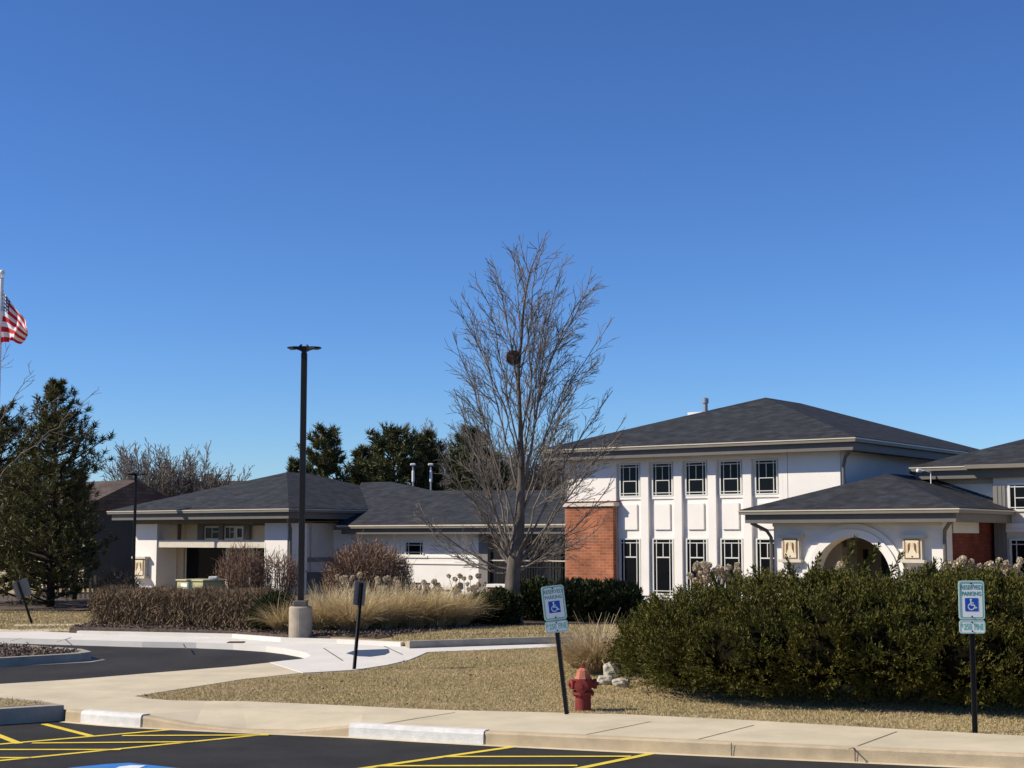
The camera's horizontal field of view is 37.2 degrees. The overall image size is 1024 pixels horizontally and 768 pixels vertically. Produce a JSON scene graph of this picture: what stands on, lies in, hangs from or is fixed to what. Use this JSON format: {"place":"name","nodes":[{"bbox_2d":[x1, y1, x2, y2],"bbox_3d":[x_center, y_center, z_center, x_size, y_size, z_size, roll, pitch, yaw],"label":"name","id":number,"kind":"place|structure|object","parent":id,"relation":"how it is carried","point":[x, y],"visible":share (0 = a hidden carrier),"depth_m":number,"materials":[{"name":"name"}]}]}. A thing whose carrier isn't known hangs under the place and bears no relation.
{"place":"outdoors","nodes":[
{"label":"outdoors","id":0,"kind":"place"},
{"bbox_2d":[0,629,68,631],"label":"path","id":1,"kind":"structure","parent":0,"point":[17,630],"depth_m":37.60,"materials":[{"name":"beige concrete"}]},
{"bbox_2d":[0,643,303,683],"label":"driveway","id":2,"kind":"structure","parent":0,"point":[117,661],"depth_m":29.46,"materials":[{"name":"black asphalt"}]},
{"bbox_2d":[0,642,80,656],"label":"bark mulch","id":3,"kind":"object","parent":2,"relation":"on","point":[24,649],"visible":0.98,"depth_m":30.04,"materials":[{"name":"brown wood"}]},
{"bbox_2d":[0,643,103,666],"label":"island kerb","id":4,"kind":"structure","parent":2,"relation":"on","point":[82,656],"depth_m":29.17,"materials":[{"name":"concrete"}]},
{"bbox_2d":[0,631,555,673],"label":"walkway","id":5,"kind":"structure","parent":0,"point":[317,657],"depth_m":32.37,"materials":[{"name":"white concrete"}]},
{"bbox_2d":[77,631,403,645],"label":"walk kerb","id":6,"kind":"structure","parent":5,"relation":"on","point":[288,639],"depth_m":34.48,"materials":[{"name":"white concrete"}]},
{"bbox_2d":[352,580,365,668],"bbox_3d":[-2.708,4.267,26.680,0.050,1.635,0.270,-6,-14,44],"label":"sign back","id":7,"kind":"object","parent":5,"relation":"on","point":[359,593],"visible":0.92,"depth_m":26.73,"materials":[{"name":"black metal"}]},
{"bbox_2d":[346,649,388,656],"bbox_3d":[-2.863,5.352,30.272,0.828,0.032,2.005,0,-6,0],"label":"tactile plate","id":8,"kind":"object","parent":5,"relation":"on","point":[371,653],"visible":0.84,"depth_m":30.27,"materials":[{"name":"blue metal"}]},
{"bbox_2d":[267,579,374,630],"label":"ornamental grass","id":9,"kind":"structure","parent":0,"point":[320,624],"depth_m":35.41,"materials":[{"name":"plant"}]},
{"bbox_2d":[295,580,351,604],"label":"ornamental grass","id":10,"kind":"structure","parent":0,"point":[328,593],"depth_m":37.97,"materials":[{"name":"plant"}]},
{"bbox_2d":[331,626,605,646],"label":"lawn","id":11,"kind":"structure","parent":0,"point":[389,639],"depth_m":33.16,"materials":[{"name":"brown plant"}]},
{"bbox_2d":[0,720,953,767],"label":"parking lot","id":12,"kind":"structure","parent":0,"point":[275,751],"depth_m":17.14,"materials":[{"name":"black asphalt"}]},
{"bbox_2d":[0,699,47,706],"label":"grass island","id":13,"kind":"structure","parent":12,"relation":"on","point":[7,703],"depth_m":20.48,"materials":[{"name":"beige plant"}]},
{"bbox_2d":[0,698,63,724],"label":"kerb","id":14,"kind":"object","parent":12,"relation":"on","point":[49,712],"depth_m":20.11,"materials":[{"name":"concrete"}]},
{"bbox_2d":[71,763,172,767],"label":"blue marking","id":15,"kind":"object","parent":12,"relation":"on","point":[115,765],"visible":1,"depth_m":16.20,"materials":[{"name":"paint"}]},
{"bbox_2d":[0,724,653,767],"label":"yellow marking","id":16,"kind":"object","parent":12,"relation":"on","point":[177,742],"visible":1,"depth_m":17.48,"materials":[{"name":"paint"}]},
{"bbox_2d":[63,721,991,767],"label":"gutter pan","id":17,"kind":"object","parent":12,"relation":"on","point":[540,747],"visible":1,"depth_m":17.59,"materials":[{"name":"beige concrete"}]},
{"bbox_2d":[382,712,894,761],"bbox_3d":[3.755,4.110,17.332,11.012,0.149,1.748,-2,-6,21],"label":"pavement joint","id":18,"kind":"object","parent":17,"relation":"on","point":[712,735],"visible":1,"depth_m":17.79,"materials":[{"name":"grey concrete"}]},
{"bbox_2d":[65,709,1023,767],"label":"kerb","id":19,"kind":"structure","parent":12,"relation":"on","point":[811,751],"depth_m":17.08,"materials":[{"name":"concrete"}]},
{"bbox_2d":[80,709,149,726],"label":"painted kerb","id":20,"kind":"structure","parent":19,"relation":"on","point":[114,718],"depth_m":19.79,"materials":[{"name":"white paint"}]},
{"bbox_2d":[349,722,488,743],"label":"painted kerb","id":21,"kind":"structure","parent":19,"relation":"on","point":[420,733],"depth_m":18.27,"materials":[{"name":"white paint"}]},
{"bbox_2d":[0,663,1023,752],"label":"sidewalk","id":22,"kind":"structure","parent":0,"point":[120,693],"depth_m":19.50,"materials":[{"name":"beige concrete"}]},
{"bbox_2d":[0,586,1023,735],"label":"lawn","id":23,"kind":"structure","parent":0,"point":[393,702],"depth_m":21.68,"materials":[{"name":"beige plant"}]},
{"bbox_2d":[0,270,4,386],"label":"flagpole","id":24,"kind":"object","parent":23,"relation":"on","point":[2,272],"visible":1,"depth_m":42.40,"materials":[{"name":"white metal"}]},
{"bbox_2d":[1,293,27,343],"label":"flag","id":25,"kind":"object","parent":24,"relation":"attached to","point":[14,328],"visible":1,"depth_m":42.19,"materials":[{"name":"fabric"}]},
{"bbox_2d":[12,578,32,623],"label":"sign back","id":26,"kind":"object","parent":23,"relation":"on","point":[22,589],"visible":0.92,"depth_m":40.66,"materials":[{"name":"black metal"}]},
{"bbox_2d":[0,609,92,631],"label":"lawn grass","id":27,"kind":"structure","parent":23,"relation":"on","point":[55,618],"depth_m":42.59,"materials":[{"name":"beige plant"}]},
{"bbox_2d":[0,594,92,611],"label":"pine mulch bed","id":28,"kind":"object","parent":23,"relation":"on","point":[64,605],"visible":0.21,"depth_m":50.59,"materials":[{"name":"brown wood"}]},
{"bbox_2d":[0,398,91,598],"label":"pine tree","id":29,"kind":"object","parent":28,"relation":"on","point":[6,430],"visible":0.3,"depth_m":52.84,"materials":[{"name":"green plant"}]},
{"bbox_2d":[0,374,119,606],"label":"pine tree","id":30,"kind":"object","parent":28,"relation":"on","point":[46,524],"visible":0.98,"depth_m":49.44,"materials":[{"name":"green plant"}]},
{"bbox_2d":[38,575,120,597],"bbox_3d":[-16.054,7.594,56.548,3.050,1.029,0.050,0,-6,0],"label":"shrub","id":31,"kind":"object","parent":28,"relation":"on","point":[85,592],"visible":0.06,"depth_m":56.52,"materials":[{"name":"brown plant"}]},
{"bbox_2d":[58,468,110,599],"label":"pine tree","id":32,"kind":"object","parent":28,"relation":"on","point":[96,565],"visible":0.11,"depth_m":55.68,"materials":[{"name":"green plant"}]},
{"bbox_2d":[126,472,146,578],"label":"street lamp","id":33,"kind":"object","parent":28,"relation":"on","point":[134,518],"visible":0.81,"depth_m":60.72,"materials":[{"name":"brown metal"}]},
{"bbox_2d":[0,342,98,477],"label":"bare tree","id":34,"kind":"object","parent":23,"relation":"on","point":[5,410],"visible":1,"depth_m":47.25,"materials":[{"name":"brown plant"}]},
{"bbox_2d":[0,480,167,588],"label":"house","id":35,"kind":"structure","parent":23,"relation":"on","point":[117,494],"depth_m":71.06,"materials":[{"name":"beige"}]},
{"bbox_2d":[97,439,231,496],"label":"bare tree","id":36,"kind":"object","parent":23,"relation":"on","point":[127,464],"visible":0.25,"depth_m":78.19,"materials":[{"name":"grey plant"}]},
{"bbox_2d":[131,440,237,523],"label":"bare tree","id":37,"kind":"object","parent":23,"relation":"on","point":[187,472],"visible":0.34,"depth_m":77.82,"materials":[{"name":"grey plant"}]},
{"bbox_2d":[167,462,252,523],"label":"bare tree","id":38,"kind":"object","parent":23,"relation":"on","point":[215,484],"visible":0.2,"depth_m":77.85,"materials":[{"name":"brown plant"}]},
{"bbox_2d":[283,455,316,522],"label":"pine tree","id":39,"kind":"object","parent":23,"relation":"on","point":[293,465],"visible":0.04,"depth_m":75.74,"materials":[{"name":"green plant"}]},
{"bbox_2d":[295,422,351,523],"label":"pine tree","id":40,"kind":"object","parent":23,"relation":"on","point":[326,461],"visible":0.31,"depth_m":77.72,"materials":[{"name":"green plant"}]},
{"bbox_2d":[340,444,377,484],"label":"pine tree","id":41,"kind":"object","parent":23,"relation":"on","point":[357,476],"visible":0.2,"depth_m":79.65,"materials":[{"name":"green plant"}]},
{"bbox_2d":[69,594,649,638],"bbox_3d":[-2.500,7.003,46.179,23.000,0.315,26.700,0,-6,0],"label":"mulch bed","id":42,"kind":"object","parent":23,"relation":"on","point":[177,629],"visible":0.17,"depth_m":36.18,"materials":[{"name":"brown wood"}]},
{"bbox_2d":[90,563,144,601],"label":"leafless shrub","id":43,"kind":"object","parent":42,"relation":"on","point":[114,577],"visible":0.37,"depth_m":49.35,"materials":[{"name":"brown plant"}]},
{"bbox_2d":[86,583,274,628],"bbox_3d":[-8.067,5.504,37.744,5.464,1.193,1.465,-3,-7,27],"label":"clipped hedge","id":44,"kind":"object","parent":42,"relation":"on","point":[173,606],"visible":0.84,"depth_m":37.34,"materials":[{"name":"brown plant"}]},
{"bbox_2d":[176,579,225,613],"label":"utility cabinet","id":45,"kind":"object","parent":42,"relation":"on","point":[187,583],"visible":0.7,"depth_m":42.37,"materials":[{"name":"beige metal"}]},
{"bbox_2d":[207,535,306,598],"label":"leafless shrub","id":46,"kind":"object","parent":42,"relation":"on","point":[234,568],"visible":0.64,"depth_m":43.02,"materials":[{"name":"brown plant"}]},
{"bbox_2d":[247,589,297,630],"bbox_3d":[-5.613,5.323,35.972,1.288,1.000,1.207,0,-6,0],"label":"shrub","id":47,"kind":"object","parent":42,"relation":"on","point":[271,597],"visible":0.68,"depth_m":35.66,"materials":[{"name":"green plant"}]},
{"bbox_2d":[240,588,322,631],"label":"ornamental grass","id":48,"kind":"object","parent":42,"relation":"on","point":[277,622],"depth_m":35.30,"materials":[{"name":"plant"}]},
{"bbox_2d":[287,344,320,637],"bbox_3d":[-4.718,2.457,34.270,0.719,6.760,0.519,-3,-7,29],"label":"street lamp","id":49,"kind":"object","parent":42,"relation":"on","point":[300,617],"visible":0.95,"depth_m":34.14,"materials":[{"name":"metal"}]},
{"bbox_2d":[335,572,362,594],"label":"dried hydrangea","id":50,"kind":"object","parent":42,"relation":"on","point":[359,575],"visible":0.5,"depth_m":39.19,"materials":[{"name":"beige plant"}]},
{"bbox_2d":[305,576,416,630],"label":"ornamental grass","id":51,"kind":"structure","parent":42,"relation":"on","point":[349,621],"depth_m":35.26,"materials":[{"name":"plant"}]},
{"bbox_2d":[315,529,416,597],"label":"leafless shrub","id":52,"kind":"object","parent":42,"relation":"on","point":[373,565],"visible":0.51,"depth_m":41.81,"materials":[{"name":"brown plant"}]},
{"bbox_2d":[337,571,436,628],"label":"ornamental grass","id":53,"kind":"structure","parent":42,"relation":"on","point":[389,624],"depth_m":36.04,"materials":[{"name":"plant"}]},
{"bbox_2d":[374,575,401,595],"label":"dried hydrangea","id":54,"kind":"object","parent":42,"relation":"on","point":[385,578],"visible":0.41,"depth_m":39.31,"materials":[{"name":"beige plant"}]},
{"bbox_2d":[404,578,442,598],"bbox_3d":[-2.257,5.595,39.336,1.059,1.148,1.135,0,-6,0],"label":"dried hydrangea","id":55,"kind":"object","parent":42,"relation":"on","point":[434,582],"visible":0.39,"depth_m":39.27,"materials":[{"name":"beige plant"}]},
{"bbox_2d":[368,578,484,628],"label":"ornamental grass","id":56,"kind":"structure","parent":42,"relation":"on","point":[418,621],"depth_m":36.42,"materials":[{"name":"plant"}]},
{"bbox_2d":[390,579,490,627],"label":"ornamental grass","id":57,"kind":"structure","parent":42,"relation":"on","point":[446,621],"depth_m":36.81,"materials":[{"name":"plant"}]},
{"bbox_2d":[418,582,505,626],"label":"ornamental grass","id":58,"kind":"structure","parent":42,"relation":"on","point":[463,620],"depth_m":37.28,"materials":[{"name":"plant"}]},
{"bbox_2d":[447,573,486,595],"bbox_3d":[-1.242,5.530,39.442,1.189,1.297,0.932,0,-6,0],"label":"dried hydrangea","id":59,"kind":"object","parent":42,"relation":"on","point":[478,576],"visible":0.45,"depth_m":39.45,"materials":[{"name":"beige plant"}]},
{"bbox_2d":[459,591,489,624],"bbox_3d":[-1.017,5.617,38.240,1.312,0.871,1.236,0,-6,0],"label":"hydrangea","id":60,"kind":"object","parent":42,"relation":"on","point":[476,619],"visible":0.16,"depth_m":37.88,"materials":[{"name":"beige plant"}]},
{"bbox_2d":[472,586,524,625],"bbox_3d":[-0.432,5.547,38.250,1.542,1.013,1.454,0,-6,0],"label":"evergreen shrub","id":61,"kind":"object","parent":42,"relation":"on","point":[510,611],"visible":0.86,"depth_m":37.84,"materials":[{"name":"green plant"}]},
{"bbox_2d":[411,230,626,623],"bbox_3d":[0.184,1.171,39.211,5.762,10.168,4.211,0,-6,0],"label":"bare tree","id":62,"kind":"object","parent":42,"relation":"on","point":[515,556],"visible":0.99,"depth_m":39.08,"materials":[{"name":"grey plant"}]},
{"bbox_2d":[505,350,522,366],"bbox_3d":[0.038,-0.670,38.814,0.488,0.510,0.491,0,-6,0],"label":"bird nest","id":63,"kind":"object","parent":62,"relation":"on","point":[515,354],"visible":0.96,"depth_m":38.74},
{"bbox_2d":[489,552,564,583],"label":"picket fence","id":64,"kind":"object","parent":42,"relation":"on","point":[491,560],"visible":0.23,"depth_m":55.24,"materials":[{"name":"white wood"}]},
{"bbox_2d":[520,575,646,622],"bbox_3d":[1.660,5.685,40.148,4.105,1.321,1.724,-2,-6,23],"label":"yew hedge","id":65,"kind":"object","parent":42,"relation":"on","point":[591,598],"visible":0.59,"depth_m":39.55,"materials":[{"name":"green plant"}]},
{"bbox_2d":[353,421,437,524],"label":"pine tree","id":66,"kind":"object","parent":23,"relation":"on","point":[381,465],"visible":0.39,"depth_m":76.52,"materials":[{"name":"green plant"}]},
{"bbox_2d":[407,427,447,524],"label":"pine tree","id":67,"kind":"object","parent":23,"relation":"on","point":[426,444],"visible":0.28,"depth_m":78.68,"materials":[{"name":"green plant"}]},
{"bbox_2d":[420,418,497,490],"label":"bare tree","id":68,"kind":"object","parent":23,"relation":"on","point":[444,481],"visible":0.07,"depth_m":99.13,"materials":[{"name":"brown plant"}]},
{"bbox_2d":[442,423,496,490],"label":"pine tree","id":69,"kind":"object","parent":23,"relation":"on","point":[455,468],"visible":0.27,"depth_m":75.64,"materials":[{"name":"green plant"}]},
{"bbox_2d":[487,452,512,489],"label":"pine tree","id":70,"kind":"object","parent":23,"relation":"on","point":[505,478],"visible":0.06,"depth_m":77.70,"materials":[{"name":"green plant"}]},
{"bbox_2d":[457,430,561,489],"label":"bare tree","id":71,"kind":"object","parent":23,"relation":"on","point":[505,456],"visible":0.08,"depth_m":98.79,"materials":[{"name":"brown plant"}]},
{"bbox_2d":[407,634,614,648],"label":"side kerb","id":72,"kind":"structure","parent":23,"relation":"on","point":[471,642],"depth_m":32.28,"materials":[{"name":"concrete"}]},
{"bbox_2d":[501,440,564,489],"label":"bare tree","id":73,"kind":"object","parent":23,"relation":"on","point":[536,473],"visible":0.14,"depth_m":98.90,"materials":[{"name":"brown plant"}]},
{"bbox_2d":[511,454,564,489],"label":"bare tree","id":74,"kind":"object","parent":23,"relation":"on","point":[541,479],"visible":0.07,"depth_m":98.95,"materials":[{"name":"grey plant"}]},
{"bbox_2d":[541,585,568,713],"bbox_3d":[0.624,3.519,19.826,0.299,1.785,0.050,-6,-6,-9],"label":"parking sign","id":75,"kind":"object","parent":23,"relation":"on","point":[554,605],"visible":0.98,"depth_m":19.86,"materials":[{"name":"black metal"}]},
{"bbox_2d":[106,397,1023,602],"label":"clubhouse building","id":76,"kind":"structure","parent":23,"relation":"on","point":[765,482],"depth_m":51.02,"materials":[{"name":"white paint"}]},
{"bbox_2d":[185,547,227,588],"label":"window","id":77,"kind":"structure","parent":76,"relation":"in","point":[199,562],"depth_m":63.00,"materials":[{"name":"glass"}]},
{"bbox_2d":[204,526,217,539],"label":"window","id":78,"kind":"structure","parent":76,"relation":"in","point":[210,532],"depth_m":62.87,"materials":[{"name":"glass"}]},
{"bbox_2d":[224,526,235,539],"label":"window","id":79,"kind":"structure","parent":76,"relation":"in","point":[229,531],"depth_m":62.24,"materials":[{"name":"glass"}]},
{"bbox_2d":[405,542,423,555],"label":"window","id":80,"kind":"structure","parent":76,"relation":"in","point":[412,548],"depth_m":58.30,"materials":[{"name":"glass"}]},
{"bbox_2d":[525,539,564,581],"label":"fence","id":81,"kind":"object","parent":76,"relation":"in","point":[542,562],"visible":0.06,"depth_m":56.97,"materials":[{"name":"brown metal"}]},
{"bbox_2d":[619,463,639,496],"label":"window","id":82,"kind":"structure","parent":76,"relation":"in","point":[629,474],"depth_m":51.92,"materials":[{"name":"glass"}]},
{"bbox_2d":[620,538,640,587],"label":"window","id":83,"kind":"structure","parent":76,"relation":"in","point":[630,548],"depth_m":51.64,"materials":[{"name":"glass"}]},
{"bbox_2d":[652,462,672,496],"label":"window","id":84,"kind":"structure","parent":76,"relation":"in","point":[662,473],"depth_m":51.16,"materials":[{"name":"glass"}]},
{"bbox_2d":[652,538,673,594],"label":"window","id":85,"kind":"structure","parent":76,"relation":"in","point":[662,548],"depth_m":50.88,"materials":[{"name":"glass"}]},
{"bbox_2d":[685,461,706,495],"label":"window","id":86,"kind":"structure","parent":76,"relation":"in","point":[695,472],"depth_m":50.42,"materials":[{"name":"glass"}]},
{"bbox_2d":[686,538,708,589],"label":"window","id":87,"kind":"structure","parent":76,"relation":"in","point":[696,548],"depth_m":50.21,"materials":[{"name":"glass"}]},
{"bbox_2d":[719,460,741,494],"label":"window","id":88,"kind":"structure","parent":76,"relation":"in","point":[730,471],"depth_m":49.67,"materials":[{"name":"glass"}]},
{"bbox_2d":[720,538,743,596],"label":"window","id":89,"kind":"structure","parent":76,"relation":"in","point":[731,549],"depth_m":49.43,"materials":[{"name":"glass"}]},
{"bbox_2d":[756,538,773,573],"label":"window","id":90,"kind":"structure","parent":76,"relation":"in","point":[762,544],"depth_m":48.77,"materials":[{"name":"glass"}]},
{"bbox_2d":[754,459,777,494],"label":"window","id":91,"kind":"structure","parent":76,"relation":"in","point":[766,470],"depth_m":48.93,"materials":[{"name":"glass"}]},
{"bbox_2d":[1007,483,1023,511],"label":"window","id":92,"kind":"structure","parent":76,"relation":"in","point":[1015,490],"depth_m":45.72,"materials":[{"name":"glass"}]},
{"bbox_2d":[1009,538,1023,579],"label":"window","id":93,"kind":"structure","parent":76,"relation":"in","point":[1016,545],"depth_m":45.58,"materials":[{"name":"glass"}]},
{"bbox_2d":[145,651,1010,724],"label":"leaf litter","id":94,"kind":"object","parent":23,"relation":"on","point":[543,691],"visible":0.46,"depth_m":21.97,"materials":[{"name":"brown plant"}]},
{"bbox_2d":[568,663,598,710],"bbox_3d":[0.948,4.077,20.289,0.319,0.698,0.380,-5,-8,41],"label":"fire hydrant","id":95,"kind":"object","parent":23,"relation":"on","point":[582,683],"visible":0.98,"depth_m":20.21,"materials":[{"name":"red metal"}]},
{"bbox_2d":[597,675,613,684],"bbox_3d":[1.466,4.638,23.852,0.283,0.170,0.240,0,-6,0],"label":"landscape stone","id":96,"kind":"object","parent":23,"relation":"on","point":[604,679],"visible":0.81,"depth_m":23.76,"materials":[{"name":"grey stone"}]},
{"bbox_2d":[603,662,619,678],"bbox_3d":[1.613,4.660,24.652,0.281,0.335,0.251,0,-6,0],"label":"landscape stone","id":97,"kind":"object","parent":23,"relation":"on","point":[607,668],"visible":0.44,"depth_m":24.56,"materials":[{"name":"grey stone"}]},
{"bbox_2d":[612,678,629,686],"bbox_3d":[1.679,4.604,23.452,0.285,0.152,0.221,0,-6,0],"label":"landscape stone","id":98,"kind":"object","parent":23,"relation":"on","point":[619,682],"visible":0.94,"depth_m":23.37,"materials":[{"name":"grey stone"}]},
{"bbox_2d":[686,561,741,590],"bbox_3d":[3.922,4.370,29.729,1.114,1.848,0.986,0,-6,0],"label":"dried hydrangea","id":99,"kind":"object","parent":23,"relation":"on","point":[704,574],"visible":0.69,"depth_m":29.63,"materials":[{"name":"beige plant"}]},
{"bbox_2d":[599,534,1023,708],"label":"juniper hedge","id":100,"kind":"object","parent":23,"relation":"on","point":[827,629],"visible":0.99,"depth_m":20.52,"materials":[{"name":"green plant"}]},
{"bbox_2d":[628,684,1022,718],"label":"leaf litter","id":101,"kind":"object","parent":23,"relation":"on","point":[890,712],"visible":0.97,"depth_m":20.37,"materials":[{"name":"brown plant"}]},
{"bbox_2d":[941,555,974,577],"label":"dried hydrangea","id":102,"kind":"object","parent":23,"relation":"on","point":[963,558],"visible":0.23,"depth_m":29.63,"materials":[{"name":"beige plant"}]},
{"bbox_2d":[958,581,985,732],"bbox_3d":[5.445,3.275,17.987,0.305,1.890,0.049,0,-6,3],"label":"parking sign","id":103,"kind":"object","parent":23,"relation":"on","point":[971,600],"visible":1,"depth_m":18.03,"materials":[{"name":"white metal"}]},
{"bbox_2d":[975,557,1023,604],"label":"dried hydrangea","id":104,"kind":"object","parent":23,"relation":"on","point":[1005,567],"visible":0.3,"depth_m":29.90,"materials":[{"name":"beige plant"}]},
{"bbox_2d":[0,0,1023,483],"label":"sky","id":105,"kind":"structure","parent":0,"point":[815,203],"materials":[{"name":"blue"}]},
{"bbox_2d":[391,624,637,641],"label":"lawn grass","id":106,"kind":"structure","parent":0,"point":[508,631],"depth_m":34.75,"materials":[{"name":"beige plant"}]},
{"bbox_2d":[521,607,626,673],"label":"ornamental grass","id":107,"kind":"object","parent":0,"point":[589,650],"depth_m":25.53,"materials":[{"name":"plant"}]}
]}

